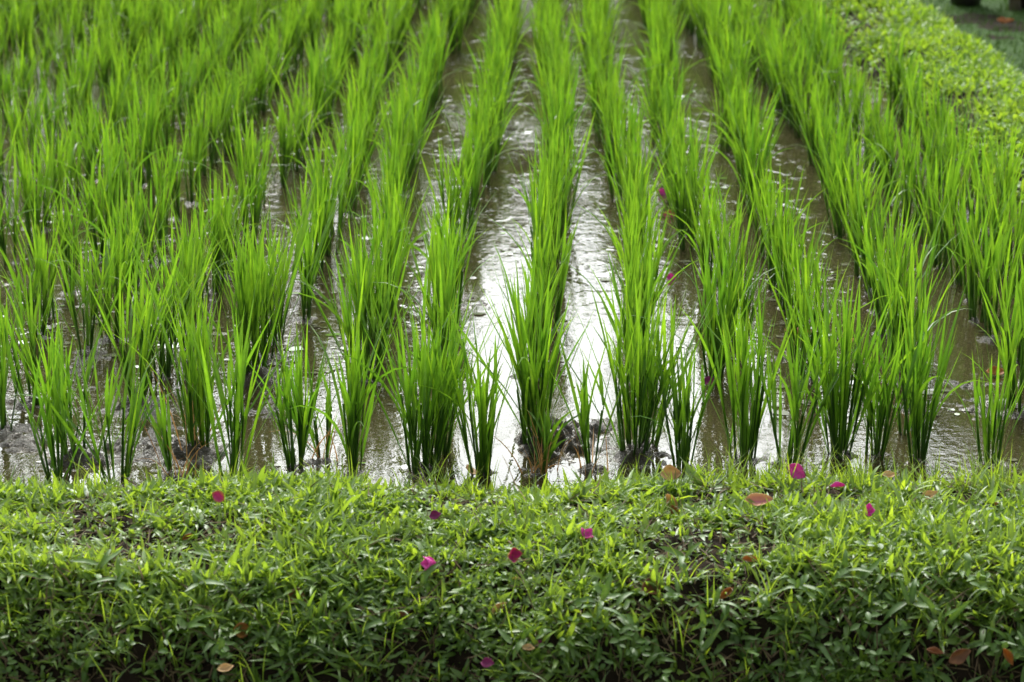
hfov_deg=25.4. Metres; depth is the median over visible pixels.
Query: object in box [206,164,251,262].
rice clump
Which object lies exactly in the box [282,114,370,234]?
rice clump
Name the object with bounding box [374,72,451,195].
rice clump
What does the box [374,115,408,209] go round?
rice clump
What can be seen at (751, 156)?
rice clump
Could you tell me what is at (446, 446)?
rice clump
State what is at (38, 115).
rice clump
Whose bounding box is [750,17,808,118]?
rice clump
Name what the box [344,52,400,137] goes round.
rice clump
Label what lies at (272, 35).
rice clump
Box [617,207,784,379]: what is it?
rice clump
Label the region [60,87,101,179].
rice clump
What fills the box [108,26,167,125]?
rice clump
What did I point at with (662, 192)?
fallen bract
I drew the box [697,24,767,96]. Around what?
rice clump
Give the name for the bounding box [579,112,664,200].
rice clump
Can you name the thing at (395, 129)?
rice clump
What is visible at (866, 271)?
rice clump
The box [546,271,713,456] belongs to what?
rice clump
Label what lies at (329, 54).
rice clump
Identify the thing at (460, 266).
rice clump
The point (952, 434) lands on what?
water
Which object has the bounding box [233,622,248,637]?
dead leaf
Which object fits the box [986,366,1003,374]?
dead leaf
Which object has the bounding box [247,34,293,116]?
rice clump
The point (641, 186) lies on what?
rice clump
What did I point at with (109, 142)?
rice clump
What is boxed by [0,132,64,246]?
rice clump
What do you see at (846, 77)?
rice clump
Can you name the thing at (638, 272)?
rice clump
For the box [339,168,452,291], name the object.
rice clump
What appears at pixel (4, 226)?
rice clump
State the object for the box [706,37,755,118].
rice clump
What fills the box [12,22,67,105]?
rice clump
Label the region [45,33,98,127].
rice clump
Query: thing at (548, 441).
rice clump
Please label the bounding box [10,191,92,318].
rice clump
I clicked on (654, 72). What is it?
rice clump
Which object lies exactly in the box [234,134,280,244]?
rice clump
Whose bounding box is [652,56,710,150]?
rice clump
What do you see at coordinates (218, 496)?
fallen bract
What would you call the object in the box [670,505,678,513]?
dead leaf
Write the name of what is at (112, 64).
rice clump
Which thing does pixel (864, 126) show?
rice clump
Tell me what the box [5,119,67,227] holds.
rice clump
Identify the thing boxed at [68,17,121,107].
rice clump
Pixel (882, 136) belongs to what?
rice clump
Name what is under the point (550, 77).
rice clump
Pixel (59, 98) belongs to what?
rice clump
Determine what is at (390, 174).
rice clump
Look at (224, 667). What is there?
dead leaf
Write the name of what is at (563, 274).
rice clump
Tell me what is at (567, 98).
rice clump
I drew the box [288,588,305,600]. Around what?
dead leaf
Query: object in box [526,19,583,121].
rice clump
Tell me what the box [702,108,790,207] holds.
rice clump
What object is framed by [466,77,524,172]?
rice clump
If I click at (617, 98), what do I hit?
rice clump
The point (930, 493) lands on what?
dead leaf
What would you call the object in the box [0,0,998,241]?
water
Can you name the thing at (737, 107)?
rice clump
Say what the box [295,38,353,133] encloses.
rice clump
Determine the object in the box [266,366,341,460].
rice clump
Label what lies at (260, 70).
rice clump
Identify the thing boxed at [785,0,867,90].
rice clump
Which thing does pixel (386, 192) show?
rice clump
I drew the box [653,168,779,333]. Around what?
rice clump
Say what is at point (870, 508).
fallen flower
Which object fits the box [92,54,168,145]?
rice clump
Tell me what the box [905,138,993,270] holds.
rice clump
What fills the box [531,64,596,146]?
rice clump
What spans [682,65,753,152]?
rice clump
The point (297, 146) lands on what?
rice clump
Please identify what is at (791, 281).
rice clump
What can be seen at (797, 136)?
rice clump
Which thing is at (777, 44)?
rice clump
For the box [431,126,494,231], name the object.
rice clump
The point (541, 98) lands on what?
rice clump
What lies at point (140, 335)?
rice clump
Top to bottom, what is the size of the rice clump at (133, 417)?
0.412 m
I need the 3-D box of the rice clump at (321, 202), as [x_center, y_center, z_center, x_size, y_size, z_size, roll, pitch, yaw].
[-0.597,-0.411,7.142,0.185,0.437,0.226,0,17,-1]
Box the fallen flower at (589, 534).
[581,528,593,538]
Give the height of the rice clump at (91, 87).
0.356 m
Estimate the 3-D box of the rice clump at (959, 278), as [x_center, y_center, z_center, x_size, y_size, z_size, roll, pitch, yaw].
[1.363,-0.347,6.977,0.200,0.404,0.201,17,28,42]
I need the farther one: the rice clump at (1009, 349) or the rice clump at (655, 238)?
the rice clump at (655, 238)
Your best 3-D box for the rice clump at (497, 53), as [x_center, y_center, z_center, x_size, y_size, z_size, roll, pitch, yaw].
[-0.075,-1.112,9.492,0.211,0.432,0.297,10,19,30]
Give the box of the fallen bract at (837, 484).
[830,482,844,486]
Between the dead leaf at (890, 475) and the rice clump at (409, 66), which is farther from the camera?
the rice clump at (409, 66)
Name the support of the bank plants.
on the side bank at (996, 23)
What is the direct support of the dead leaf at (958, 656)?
on the front bank at (764, 624)
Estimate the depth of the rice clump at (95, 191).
7.23 m
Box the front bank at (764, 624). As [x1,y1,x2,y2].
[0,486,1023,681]
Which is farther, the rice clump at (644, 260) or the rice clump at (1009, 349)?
the rice clump at (644, 260)
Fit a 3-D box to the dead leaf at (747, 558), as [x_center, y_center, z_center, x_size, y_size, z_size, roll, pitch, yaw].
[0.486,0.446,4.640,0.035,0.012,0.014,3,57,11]
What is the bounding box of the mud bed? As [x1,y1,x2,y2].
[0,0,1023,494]
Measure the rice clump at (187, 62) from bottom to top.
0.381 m
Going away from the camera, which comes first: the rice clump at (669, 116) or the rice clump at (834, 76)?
the rice clump at (669, 116)
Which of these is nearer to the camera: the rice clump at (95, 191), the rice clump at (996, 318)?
the rice clump at (996, 318)
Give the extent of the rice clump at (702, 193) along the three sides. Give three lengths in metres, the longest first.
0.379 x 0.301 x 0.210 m
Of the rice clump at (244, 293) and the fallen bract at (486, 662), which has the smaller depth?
the fallen bract at (486, 662)
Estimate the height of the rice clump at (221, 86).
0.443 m
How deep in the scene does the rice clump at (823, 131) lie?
8.34 m
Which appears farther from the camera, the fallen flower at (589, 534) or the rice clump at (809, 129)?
the rice clump at (809, 129)
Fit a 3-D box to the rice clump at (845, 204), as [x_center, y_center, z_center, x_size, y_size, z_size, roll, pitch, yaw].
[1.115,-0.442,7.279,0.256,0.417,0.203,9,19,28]
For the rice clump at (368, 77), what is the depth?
9.41 m
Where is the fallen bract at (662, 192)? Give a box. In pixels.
[657,188,665,195]
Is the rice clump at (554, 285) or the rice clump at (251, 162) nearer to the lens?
the rice clump at (554, 285)
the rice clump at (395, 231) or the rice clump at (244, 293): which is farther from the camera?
the rice clump at (395, 231)
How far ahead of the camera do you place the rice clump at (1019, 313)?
6.13 m
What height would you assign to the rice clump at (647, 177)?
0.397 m
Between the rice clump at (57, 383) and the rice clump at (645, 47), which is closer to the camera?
the rice clump at (57, 383)
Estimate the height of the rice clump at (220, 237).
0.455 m
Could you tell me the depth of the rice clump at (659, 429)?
5.49 m
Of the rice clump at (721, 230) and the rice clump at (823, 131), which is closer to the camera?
the rice clump at (721, 230)
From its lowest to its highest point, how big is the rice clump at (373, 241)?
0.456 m
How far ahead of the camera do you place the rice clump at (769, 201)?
7.12 m
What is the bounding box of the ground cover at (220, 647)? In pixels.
[1,524,1023,681]
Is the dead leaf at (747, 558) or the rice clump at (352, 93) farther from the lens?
the rice clump at (352, 93)
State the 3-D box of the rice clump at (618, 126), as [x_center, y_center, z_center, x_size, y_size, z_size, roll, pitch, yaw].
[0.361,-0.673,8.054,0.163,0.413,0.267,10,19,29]
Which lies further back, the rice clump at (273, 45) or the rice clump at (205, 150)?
the rice clump at (273, 45)
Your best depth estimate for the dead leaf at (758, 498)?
4.84 m
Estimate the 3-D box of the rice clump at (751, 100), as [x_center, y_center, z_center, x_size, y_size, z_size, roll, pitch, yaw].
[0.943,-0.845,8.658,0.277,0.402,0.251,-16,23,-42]
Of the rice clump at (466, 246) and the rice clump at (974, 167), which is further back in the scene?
the rice clump at (974, 167)
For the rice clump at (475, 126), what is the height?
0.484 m
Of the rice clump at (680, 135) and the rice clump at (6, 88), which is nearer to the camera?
the rice clump at (680, 135)
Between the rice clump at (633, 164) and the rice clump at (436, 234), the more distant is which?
the rice clump at (633, 164)
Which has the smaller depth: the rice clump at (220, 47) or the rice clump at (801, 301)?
the rice clump at (801, 301)
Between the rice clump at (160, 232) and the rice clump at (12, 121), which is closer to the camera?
the rice clump at (160, 232)
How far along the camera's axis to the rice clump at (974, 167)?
7.64 m
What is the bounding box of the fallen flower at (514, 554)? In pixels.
[508,547,522,562]
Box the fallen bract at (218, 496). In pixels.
[212,490,223,502]
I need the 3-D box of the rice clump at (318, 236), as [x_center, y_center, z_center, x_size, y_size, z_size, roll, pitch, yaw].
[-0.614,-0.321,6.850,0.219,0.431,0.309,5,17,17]
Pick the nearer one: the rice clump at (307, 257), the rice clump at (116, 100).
the rice clump at (307, 257)
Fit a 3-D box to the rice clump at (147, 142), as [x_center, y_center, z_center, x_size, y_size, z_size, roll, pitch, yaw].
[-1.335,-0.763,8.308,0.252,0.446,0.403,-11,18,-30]
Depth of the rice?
10.66 m
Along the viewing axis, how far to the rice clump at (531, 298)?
6.04 m
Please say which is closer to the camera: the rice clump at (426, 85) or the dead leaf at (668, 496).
the dead leaf at (668, 496)
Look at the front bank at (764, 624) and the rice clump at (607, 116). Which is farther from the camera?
the rice clump at (607, 116)
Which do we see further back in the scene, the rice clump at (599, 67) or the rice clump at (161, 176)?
the rice clump at (599, 67)
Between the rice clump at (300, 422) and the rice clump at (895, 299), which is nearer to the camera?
the rice clump at (300, 422)
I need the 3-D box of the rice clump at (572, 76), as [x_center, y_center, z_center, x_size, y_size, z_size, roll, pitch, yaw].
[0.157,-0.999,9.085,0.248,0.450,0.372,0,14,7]
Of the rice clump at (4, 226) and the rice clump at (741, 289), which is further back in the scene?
the rice clump at (4, 226)
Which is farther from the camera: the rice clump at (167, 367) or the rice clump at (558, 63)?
the rice clump at (558, 63)
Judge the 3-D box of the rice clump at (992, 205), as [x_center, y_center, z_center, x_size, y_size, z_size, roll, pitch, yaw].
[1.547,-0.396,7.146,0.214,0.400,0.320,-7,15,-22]
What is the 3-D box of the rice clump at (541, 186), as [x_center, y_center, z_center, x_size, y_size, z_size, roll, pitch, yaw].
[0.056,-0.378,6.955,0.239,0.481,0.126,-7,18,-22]
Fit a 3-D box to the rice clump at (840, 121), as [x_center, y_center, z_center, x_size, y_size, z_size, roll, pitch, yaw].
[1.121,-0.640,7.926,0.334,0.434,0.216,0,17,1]
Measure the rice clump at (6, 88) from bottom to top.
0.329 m
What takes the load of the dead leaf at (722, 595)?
on the front bank at (764, 624)
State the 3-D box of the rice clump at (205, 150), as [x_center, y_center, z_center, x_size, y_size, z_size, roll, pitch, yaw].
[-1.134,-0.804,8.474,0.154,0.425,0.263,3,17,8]
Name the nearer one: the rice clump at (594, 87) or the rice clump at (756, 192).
the rice clump at (756, 192)
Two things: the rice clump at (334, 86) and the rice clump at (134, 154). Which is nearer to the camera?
the rice clump at (134, 154)
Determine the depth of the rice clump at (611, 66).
9.29 m
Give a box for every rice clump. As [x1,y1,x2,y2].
[0,55,28,107]
[0,55,35,128]
[0,80,60,172]
[0,106,29,191]
[0,114,19,163]
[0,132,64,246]
[0,142,35,265]
[0,177,40,234]
[0,218,58,337]
[0,249,62,405]
[0,286,32,431]
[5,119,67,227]
[6,324,171,484]
[9,316,105,483]
[10,33,49,117]
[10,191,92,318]
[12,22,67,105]
[12,77,70,167]
[28,296,118,454]
[29,104,87,213]
[33,95,121,197]
[34,56,91,135]
[34,63,81,155]
[35,191,163,338]
[36,137,146,259]
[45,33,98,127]
[46,215,144,354]
[48,112,138,236]
[48,170,92,292]
[56,157,180,286]
[58,84,123,167]
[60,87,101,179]
[67,110,174,220]
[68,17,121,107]
[73,35,99,108]
[75,21,127,95]
[79,194,175,308]
[84,256,196,403]
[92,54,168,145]
[97,262,273,449]
[100,49,140,143]
[101,54,145,129]
[104,222,214,382]
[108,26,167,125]
[108,77,174,188]
[114,104,147,208]
[114,208,226,352]
[118,359,208,478]
[121,64,171,167]
[123,23,158,115]
[123,158,175,263]
[125,22,172,103]
[134,46,196,148]
[134,121,191,218]
[142,8,171,84]
[142,70,187,159]
[147,129,189,239]
[151,44,217,130]
[155,202,230,315]
[159,163,275,296]
[165,189,230,332]
[165,207,294,373]
[171,101,219,202]
[174,87,213,190]
[175,33,206,118]
[176,104,276,229]
[178,33,226,111]
[180,277,306,476]
[185,16,226,103]
[187,77,225,175]
[187,149,235,276]
[188,10,254,95]
[196,39,254,146]
[196,61,256,159]
[197,64,235,169]
[203,202,310,360]
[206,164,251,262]
[208,167,321,339]
[213,54,262,133]
[217,29,280,123]
[221,108,276,207]
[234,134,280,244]
[242,11,299,93]
[242,90,315,188]
[242,314,360,468]
[244,29,280,105]
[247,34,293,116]
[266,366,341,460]
[267,87,333,172]
[267,160,350,286]
[268,46,338,151]
[268,78,330,163]
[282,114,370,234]
[285,221,429,380]
[289,44,348,127]
[290,196,342,319]
[290,293,420,471]
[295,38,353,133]
[295,128,364,256]
[299,147,348,273]
[302,25,354,118]
[306,33,347,96]
[312,103,378,218]
[316,103,370,202]
[320,19,349,99]
[320,59,419,132]
[323,81,398,190]
[323,86,390,175]
[324,210,410,363]
[328,47,393,124]
[335,53,390,165]
[337,196,398,340]
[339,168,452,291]
[339,282,473,476]
[341,7,388,94]
[341,129,422,218]
[343,181,423,315]
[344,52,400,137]
[351,305,467,476]
[354,29,412,106]
[357,76,447,183]
[357,157,409,236]
[363,141,407,240]
[368,104,414,195]
[371,61,425,136]
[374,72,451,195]
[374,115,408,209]
[374,277,511,457]
[377,242,476,376]
[378,58,439,160]
[386,43,437,124]
[388,6,462,102]
[388,27,467,109]
[392,75,434,175]
[393,198,511,350]
[397,16,447,114]
[404,303,514,480]
[408,181,485,276]
[411,198,480,323]
[414,137,498,245]
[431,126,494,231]
[435,188,496,299]
[442,109,518,213]
[443,249,595,447]
[445,60,519,158]
[454,83,516,185]
[457,72,511,196]
[460,30,512,110]
[461,69,513,135]
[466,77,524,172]
[471,9,511,67]
[474,49,527,134]
[476,33,517,103]
[478,42,536,127]
[485,236,567,365]
[487,204,581,332]
[495,387,585,481]
[505,125,602,208]
[511,141,562,273]
[514,71,591,167]
[514,109,592,212]
[519,103,597,226]
[519,230,586,334]
[520,156,574,303]
[521,88,570,150]
[523,31,580,94]
[523,34,582,116]
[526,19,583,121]
[530,33,594,105]
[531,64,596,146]
[533,0,577,64]
[533,54,589,107]
[533,118,599,260]
[535,7,577,71]
[540,58,604,180]
[545,318,639,478]
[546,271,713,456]
[564,240,671,376]
[570,0,637,98]
[573,44,638,144]
[574,64,641,162]
[574,183,662,280]
[577,50,641,150]
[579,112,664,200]
[580,35,627,119]
[581,73,659,175]
[582,16,606,104]
[588,81,665,181]
[589,28,663,110]
[594,102,634,200]
[597,270,719,448]
[598,119,689,211]
[600,202,685,300]
[603,143,664,244]
[606,237,700,352]
[615,153,672,249]
[616,16,696,115]
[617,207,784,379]
[618,58,678,143]
[618,203,688,325]
[623,101,723,222]
[624,22,688,101]
[626,141,674,235]
[631,25,711,112]
[631,102,702,182]
[631,313,725,474]
[633,62,685,150]
[637,14,675,65]
[639,108,711,205]
[644,70,701,175]
[644,128,722,238]
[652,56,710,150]
[653,113,723,252]
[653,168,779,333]
[660,161,746,263]
[663,178,747,289]
[678,278,799,464]
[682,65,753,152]
[692,227,779,353]
[693,79,777,174]
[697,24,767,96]
[699,14,759,123]
[699,99,782,224]
[701,187,750,297]
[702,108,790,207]
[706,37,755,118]
[706,46,769,132]
[715,65,784,149]
[719,0,805,95]
[728,82,785,178]
[732,134,788,256]
[745,306,880,464]
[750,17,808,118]
[750,148,801,291]
[752,162,824,266]
[753,267,905,459]
[756,240,894,379]
[758,15,791,98]
[758,188,827,309]
[761,18,808,111]
[761,216,828,356]
[767,20,832,129]
[769,70,855,168]
[771,194,843,326]
[779,41,836,139]
[783,66,835,151]
[783,86,873,193]
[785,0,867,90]
[788,97,876,202]
[799,1,871,103]
[806,22,865,99]
[806,72,848,180]
[808,19,863,118]
[812,116,889,224]
[816,129,887,242]
[821,47,877,137]
[824,55,875,147]
[824,148,910,259]
[826,293,937,463]
[835,139,907,278]
[839,159,919,290]
[839,201,976,355]
[840,194,924,316]
[842,72,906,170]
[847,99,935,203]
[851,196,920,333]
[852,68,892,160]
[853,80,907,186]
[853,102,939,220]
[861,25,930,113]
[863,225,973,381]
[863,272,999,468]
[878,115,956,235]
[879,353,923,438]
[889,41,921,126]
[893,60,949,165]
[893,239,964,403]
[902,44,943,136]
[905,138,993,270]
[908,146,966,251]
[909,92,981,201]
[910,66,966,173]
[911,79,973,189]
[920,170,976,289]
[933,99,1010,214]
[936,323,1023,467]
[943,170,1023,305]
[948,113,1003,231]
[949,198,1023,322]
[962,212,1023,338]
[966,121,1023,251]
[971,251,1023,410]
[975,153,1023,275]
[975,272,1023,378]
[990,169,1023,288]
[1015,251,1023,361]
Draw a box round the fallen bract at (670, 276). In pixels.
[667,273,675,280]
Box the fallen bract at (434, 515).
[429,510,440,519]
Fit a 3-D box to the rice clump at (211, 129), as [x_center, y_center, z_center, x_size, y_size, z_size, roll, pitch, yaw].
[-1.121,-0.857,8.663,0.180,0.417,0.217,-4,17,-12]
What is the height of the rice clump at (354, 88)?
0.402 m
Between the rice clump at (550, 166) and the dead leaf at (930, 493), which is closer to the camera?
the dead leaf at (930, 493)
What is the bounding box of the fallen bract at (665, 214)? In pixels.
[663,210,674,218]
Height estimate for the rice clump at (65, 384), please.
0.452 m
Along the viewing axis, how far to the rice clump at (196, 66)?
9.71 m
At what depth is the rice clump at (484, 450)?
5.32 m
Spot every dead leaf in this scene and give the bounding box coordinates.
[217,663,233,671]
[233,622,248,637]
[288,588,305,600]
[397,611,408,616]
[466,464,477,474]
[491,602,506,614]
[522,643,533,649]
[642,577,660,593]
[660,464,680,480]
[665,494,677,508]
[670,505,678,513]
[720,587,733,598]
[742,555,758,561]
[745,493,772,505]
[882,470,896,477]
[922,490,937,498]
[926,647,943,654]
[949,649,970,664]
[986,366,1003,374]
[997,17,1013,22]
[1003,648,1012,664]
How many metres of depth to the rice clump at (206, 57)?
9.89 m
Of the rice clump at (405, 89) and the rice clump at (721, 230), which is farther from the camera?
the rice clump at (405, 89)
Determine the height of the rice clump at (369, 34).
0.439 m
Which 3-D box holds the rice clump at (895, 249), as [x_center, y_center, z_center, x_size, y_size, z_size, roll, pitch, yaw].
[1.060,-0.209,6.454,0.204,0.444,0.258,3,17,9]
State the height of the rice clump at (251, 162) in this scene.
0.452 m
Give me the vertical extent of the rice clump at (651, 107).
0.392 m
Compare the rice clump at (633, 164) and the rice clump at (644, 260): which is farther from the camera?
the rice clump at (633, 164)
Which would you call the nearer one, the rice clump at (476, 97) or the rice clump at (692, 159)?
the rice clump at (692, 159)
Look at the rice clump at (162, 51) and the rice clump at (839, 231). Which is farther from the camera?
the rice clump at (162, 51)
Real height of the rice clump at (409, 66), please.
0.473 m
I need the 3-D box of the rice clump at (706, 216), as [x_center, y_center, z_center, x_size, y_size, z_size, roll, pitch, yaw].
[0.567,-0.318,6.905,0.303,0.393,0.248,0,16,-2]
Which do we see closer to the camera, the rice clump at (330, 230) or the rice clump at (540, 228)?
the rice clump at (540, 228)
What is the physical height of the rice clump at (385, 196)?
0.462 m
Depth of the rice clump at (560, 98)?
8.09 m
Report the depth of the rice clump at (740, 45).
9.30 m
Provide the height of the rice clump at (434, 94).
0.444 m
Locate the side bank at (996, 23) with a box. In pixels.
[800,0,1023,219]
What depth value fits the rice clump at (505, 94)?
8.89 m
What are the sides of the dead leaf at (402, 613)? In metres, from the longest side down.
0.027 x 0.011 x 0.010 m
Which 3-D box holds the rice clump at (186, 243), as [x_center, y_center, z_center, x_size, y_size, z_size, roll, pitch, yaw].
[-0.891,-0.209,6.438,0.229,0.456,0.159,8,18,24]
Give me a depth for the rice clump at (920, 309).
5.77 m
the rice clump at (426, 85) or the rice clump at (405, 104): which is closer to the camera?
the rice clump at (405, 104)
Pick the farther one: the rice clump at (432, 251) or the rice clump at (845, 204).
the rice clump at (845, 204)
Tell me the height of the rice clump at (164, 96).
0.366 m
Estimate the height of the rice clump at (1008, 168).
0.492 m
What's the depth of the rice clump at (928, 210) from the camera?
7.39 m
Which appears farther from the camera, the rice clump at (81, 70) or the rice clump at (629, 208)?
the rice clump at (81, 70)
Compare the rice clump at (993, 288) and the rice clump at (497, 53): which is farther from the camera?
the rice clump at (497, 53)
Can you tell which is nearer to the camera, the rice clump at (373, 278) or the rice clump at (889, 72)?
the rice clump at (373, 278)
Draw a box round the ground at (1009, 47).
[919,0,1023,72]
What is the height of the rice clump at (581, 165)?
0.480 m
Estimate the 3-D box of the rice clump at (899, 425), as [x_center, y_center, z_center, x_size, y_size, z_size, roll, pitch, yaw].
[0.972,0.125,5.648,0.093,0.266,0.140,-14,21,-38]
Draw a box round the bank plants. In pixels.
[813,0,1023,202]
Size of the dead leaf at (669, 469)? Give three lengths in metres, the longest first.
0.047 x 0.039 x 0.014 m
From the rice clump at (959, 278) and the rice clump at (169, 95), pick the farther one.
the rice clump at (169, 95)
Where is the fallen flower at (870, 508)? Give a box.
[865,503,874,515]
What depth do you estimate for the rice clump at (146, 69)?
9.62 m
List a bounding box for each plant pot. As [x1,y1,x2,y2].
[950,0,980,6]
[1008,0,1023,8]
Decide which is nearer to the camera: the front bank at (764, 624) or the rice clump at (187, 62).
the front bank at (764, 624)
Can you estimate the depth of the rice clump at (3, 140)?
7.94 m
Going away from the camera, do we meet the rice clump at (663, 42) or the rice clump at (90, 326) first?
the rice clump at (90, 326)
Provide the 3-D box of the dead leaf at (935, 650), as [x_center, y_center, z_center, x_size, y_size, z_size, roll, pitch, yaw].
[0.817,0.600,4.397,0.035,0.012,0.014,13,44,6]
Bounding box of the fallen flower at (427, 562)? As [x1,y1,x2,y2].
[420,556,435,569]
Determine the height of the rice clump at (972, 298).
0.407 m
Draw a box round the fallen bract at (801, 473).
[788,463,805,478]
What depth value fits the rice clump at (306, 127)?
8.70 m
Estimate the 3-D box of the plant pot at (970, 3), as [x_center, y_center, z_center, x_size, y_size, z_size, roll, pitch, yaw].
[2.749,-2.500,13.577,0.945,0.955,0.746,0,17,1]
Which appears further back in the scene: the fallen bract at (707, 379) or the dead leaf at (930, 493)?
the fallen bract at (707, 379)
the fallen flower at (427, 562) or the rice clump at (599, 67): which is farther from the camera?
the rice clump at (599, 67)
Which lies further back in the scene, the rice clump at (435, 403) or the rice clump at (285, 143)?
the rice clump at (285, 143)
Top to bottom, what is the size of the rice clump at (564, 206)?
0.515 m
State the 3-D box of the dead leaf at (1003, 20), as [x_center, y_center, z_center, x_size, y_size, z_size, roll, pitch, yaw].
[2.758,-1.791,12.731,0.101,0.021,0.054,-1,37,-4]
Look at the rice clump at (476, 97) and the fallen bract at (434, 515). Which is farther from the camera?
the rice clump at (476, 97)
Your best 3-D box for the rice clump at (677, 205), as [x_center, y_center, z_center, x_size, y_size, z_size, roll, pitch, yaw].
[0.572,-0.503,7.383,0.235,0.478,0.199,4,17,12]
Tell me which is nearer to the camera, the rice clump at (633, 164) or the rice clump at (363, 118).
the rice clump at (633, 164)
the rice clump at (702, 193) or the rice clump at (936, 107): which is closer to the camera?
the rice clump at (702, 193)
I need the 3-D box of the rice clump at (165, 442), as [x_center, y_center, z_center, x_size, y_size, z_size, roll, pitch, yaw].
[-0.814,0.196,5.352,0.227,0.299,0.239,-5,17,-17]
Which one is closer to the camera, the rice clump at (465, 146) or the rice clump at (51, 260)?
the rice clump at (51, 260)
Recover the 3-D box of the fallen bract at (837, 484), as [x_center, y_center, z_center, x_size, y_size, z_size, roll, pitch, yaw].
[0.708,0.313,4.949,0.034,0.009,0.027,1,-24,-15]
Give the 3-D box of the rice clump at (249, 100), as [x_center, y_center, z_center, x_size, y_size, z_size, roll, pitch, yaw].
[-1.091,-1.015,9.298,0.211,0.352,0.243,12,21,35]
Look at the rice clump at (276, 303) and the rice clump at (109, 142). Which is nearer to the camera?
the rice clump at (276, 303)
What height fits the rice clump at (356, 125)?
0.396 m
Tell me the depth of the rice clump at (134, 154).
7.97 m
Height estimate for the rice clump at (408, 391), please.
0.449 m
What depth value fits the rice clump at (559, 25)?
10.00 m
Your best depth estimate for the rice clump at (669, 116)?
8.40 m
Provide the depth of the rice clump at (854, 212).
7.06 m
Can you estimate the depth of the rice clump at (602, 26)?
9.97 m
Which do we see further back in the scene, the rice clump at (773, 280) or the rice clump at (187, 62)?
the rice clump at (187, 62)
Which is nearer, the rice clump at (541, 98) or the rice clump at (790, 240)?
the rice clump at (790, 240)
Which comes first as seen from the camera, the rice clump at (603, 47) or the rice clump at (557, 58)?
the rice clump at (557, 58)
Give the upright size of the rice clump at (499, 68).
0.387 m
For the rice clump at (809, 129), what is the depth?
8.62 m
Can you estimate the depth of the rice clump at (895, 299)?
5.99 m
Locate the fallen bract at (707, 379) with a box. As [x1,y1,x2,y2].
[704,376,713,384]
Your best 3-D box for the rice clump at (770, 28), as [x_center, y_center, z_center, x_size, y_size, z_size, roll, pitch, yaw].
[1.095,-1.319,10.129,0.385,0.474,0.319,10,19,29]
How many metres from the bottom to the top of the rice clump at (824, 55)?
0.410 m
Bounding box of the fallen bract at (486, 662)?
[481,657,493,667]
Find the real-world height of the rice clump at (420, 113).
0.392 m
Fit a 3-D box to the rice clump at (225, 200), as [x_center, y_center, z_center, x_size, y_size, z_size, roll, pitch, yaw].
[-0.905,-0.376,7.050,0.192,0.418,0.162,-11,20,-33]
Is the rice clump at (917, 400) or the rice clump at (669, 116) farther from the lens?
the rice clump at (669, 116)
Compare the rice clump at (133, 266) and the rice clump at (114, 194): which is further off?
the rice clump at (114, 194)
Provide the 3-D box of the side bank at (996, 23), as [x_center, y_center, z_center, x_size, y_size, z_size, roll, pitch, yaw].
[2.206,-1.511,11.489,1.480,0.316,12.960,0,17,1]
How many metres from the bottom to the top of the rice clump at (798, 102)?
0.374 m
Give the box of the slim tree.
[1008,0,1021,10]
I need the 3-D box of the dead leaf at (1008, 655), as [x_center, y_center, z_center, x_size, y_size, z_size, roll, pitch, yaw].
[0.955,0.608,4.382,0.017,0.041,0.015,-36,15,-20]
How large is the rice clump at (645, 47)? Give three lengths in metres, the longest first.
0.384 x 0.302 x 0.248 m
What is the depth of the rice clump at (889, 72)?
9.63 m
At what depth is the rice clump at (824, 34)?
9.82 m
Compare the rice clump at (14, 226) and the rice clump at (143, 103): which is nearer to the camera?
the rice clump at (14, 226)
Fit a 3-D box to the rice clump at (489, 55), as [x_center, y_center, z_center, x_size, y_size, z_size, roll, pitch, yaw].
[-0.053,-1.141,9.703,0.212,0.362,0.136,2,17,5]
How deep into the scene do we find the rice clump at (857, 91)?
8.94 m
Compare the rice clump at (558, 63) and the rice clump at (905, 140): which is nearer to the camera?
the rice clump at (905, 140)
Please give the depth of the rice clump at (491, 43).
9.91 m

